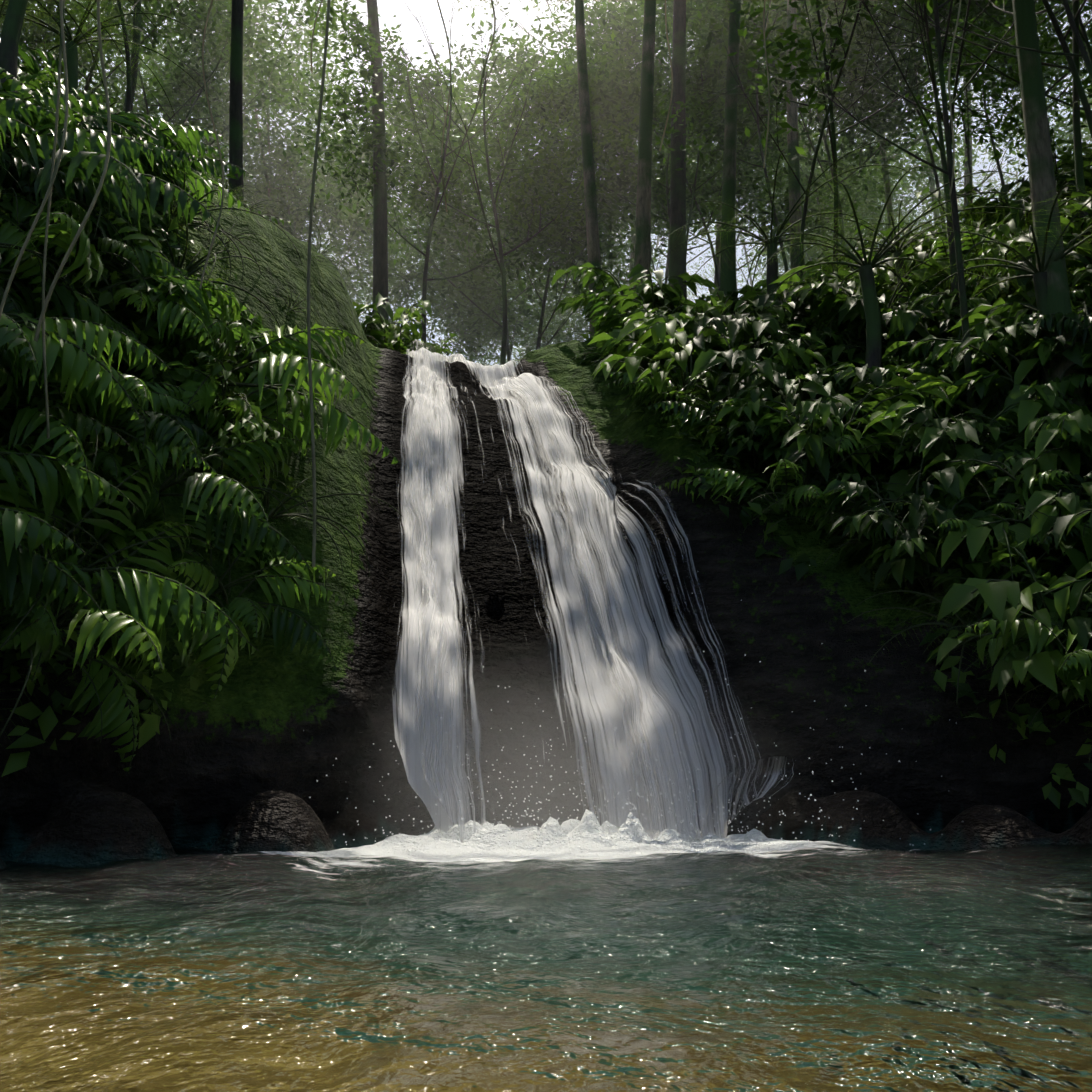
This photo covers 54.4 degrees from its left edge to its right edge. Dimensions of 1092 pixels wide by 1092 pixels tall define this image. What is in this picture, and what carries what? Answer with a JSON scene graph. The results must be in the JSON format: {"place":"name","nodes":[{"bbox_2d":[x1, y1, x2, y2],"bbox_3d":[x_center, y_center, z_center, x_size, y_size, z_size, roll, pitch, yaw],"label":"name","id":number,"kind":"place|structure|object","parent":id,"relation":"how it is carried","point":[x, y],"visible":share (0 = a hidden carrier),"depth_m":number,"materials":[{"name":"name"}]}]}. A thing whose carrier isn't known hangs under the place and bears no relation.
{"place":"outdoors","nodes":[
{"label":"outdoors","id":0,"kind":"place"},
{"bbox_2d":[0,809,1091,1091],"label":"water","id":1,"kind":"structure","parent":0,"point":[738,963],"depth_m":2.91,"materials":[{"name":"teal liquid"}]},
{"bbox_2d":[0,178,1091,868],"bbox_3d":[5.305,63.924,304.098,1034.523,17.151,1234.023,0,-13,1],"label":"terrain","id":2,"kind":"structure","parent":0,"point":[244,760],"depth_m":11.05,"materials":[{"name":"black stone"}]},
{"bbox_2d":[0,0,458,776],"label":"bank plants","id":3,"kind":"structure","parent":2,"relation":"on","point":[152,162],"depth_m":9.52,"materials":[{"name":"green plant"}]},
{"bbox_2d":[0,0,68,318],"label":"vine","id":4,"kind":"object","parent":3,"relation":"on","point":[52,179],"visible":1,"depth_m":6.68,"materials":[{"name":"green plant"}]},
{"bbox_2d":[42,0,64,438],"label":"vine","id":5,"kind":"object","parent":3,"relation":"on","point":[46,241],"visible":0.88,"depth_m":8.15,"materials":[{"name":"green plant"}]},
{"bbox_2d":[34,0,110,341],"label":"vine","id":6,"kind":"object","parent":3,"relation":"on","point":[63,262],"visible":1,"depth_m":7.75,"materials":[{"name":"green plant"}]},
{"bbox_2d":[199,0,223,289],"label":"vine","id":7,"kind":"object","parent":3,"relation":"attached to","point":[220,212],"visible":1,"depth_m":9.33,"materials":[{"name":"plant"}]},
{"bbox_2d":[437,0,451,211],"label":"vine","id":8,"kind":"object","parent":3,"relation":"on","point":[447,106],"visible":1,"depth_m":10.68,"materials":[{"name":"plant"}]},
{"bbox_2d":[479,0,495,97],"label":"vine","id":9,"kind":"object","parent":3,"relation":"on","point":[489,49],"visible":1,"depth_m":13.63,"materials":[{"name":"plant"}]},
{"bbox_2d":[0,0,1091,361],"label":"trees","id":10,"kind":"object","parent":2,"relation":"on","point":[602,66],"depth_m":31.64,"materials":[{"name":"green plant"}]},
{"bbox_2d":[310,0,322,72],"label":"vine","id":11,"kind":"object","parent":10,"relation":"hanging from","point":[313,34],"visible":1,"depth_m":11.44,"materials":[{"name":"plant"}]},
{"bbox_2d":[307,0,330,566],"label":"vine","id":12,"kind":"object","parent":10,"relation":"hanging from","point":[308,291],"visible":1,"depth_m":7.86,"materials":[{"name":"plant"}]},
{"bbox_2d":[25,0,1091,370],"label":"shrubs","id":13,"kind":"object","parent":2,"relation":"on","point":[475,352],"depth_m":47.60,"materials":[{"name":"green plant"}]},
{"bbox_2d":[101,0,1091,465],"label":"trees","id":14,"kind":"object","parent":2,"relation":"on","point":[1021,30],"visible":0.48,"depth_m":21.45,"materials":[{"name":"green plant"}]},
{"bbox_2d":[551,94,1091,808],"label":"bank plants","id":15,"kind":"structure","parent":2,"relation":"on","point":[773,392],"depth_m":13.16,"materials":[{"name":"green plant"}]},
{"bbox_2d":[659,0,672,150],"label":"vine","id":16,"kind":"object","parent":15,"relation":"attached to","point":[672,79],"visible":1,"depth_m":14.80,"materials":[{"name":"green plant"}]},
{"bbox_2d":[763,0,769,167],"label":"vine","id":17,"kind":"object","parent":15,"relation":"on","point":[768,84],"visible":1,"depth_m":12.49,"materials":[{"name":"plant"}]},
{"bbox_2d":[948,0,960,195],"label":"vine","id":18,"kind":"object","parent":15,"relation":"on","point":[950,99],"visible":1,"depth_m":10.16,"materials":[{"name":"plant"}]},
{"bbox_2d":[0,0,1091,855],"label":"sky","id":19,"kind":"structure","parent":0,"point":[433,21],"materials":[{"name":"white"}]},
{"bbox_2d":[381,338,794,842],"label":"waterfall","id":20,"kind":"structure","parent":0,"point":[568,594],"depth_m":12.14,"materials":[{"name":"white liquid"}]},
{"bbox_2d":[303,492,962,846],"bbox_3d":[0.188,0.982,10.965,10.896,3.978,2.651,0,-13,1],"label":"waterfall spray","id":21,"kind":"object","parent":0,"point":[604,796],"visible":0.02,"depth_m":9.96,"materials":[{"name":"white liquid"}]}
]}

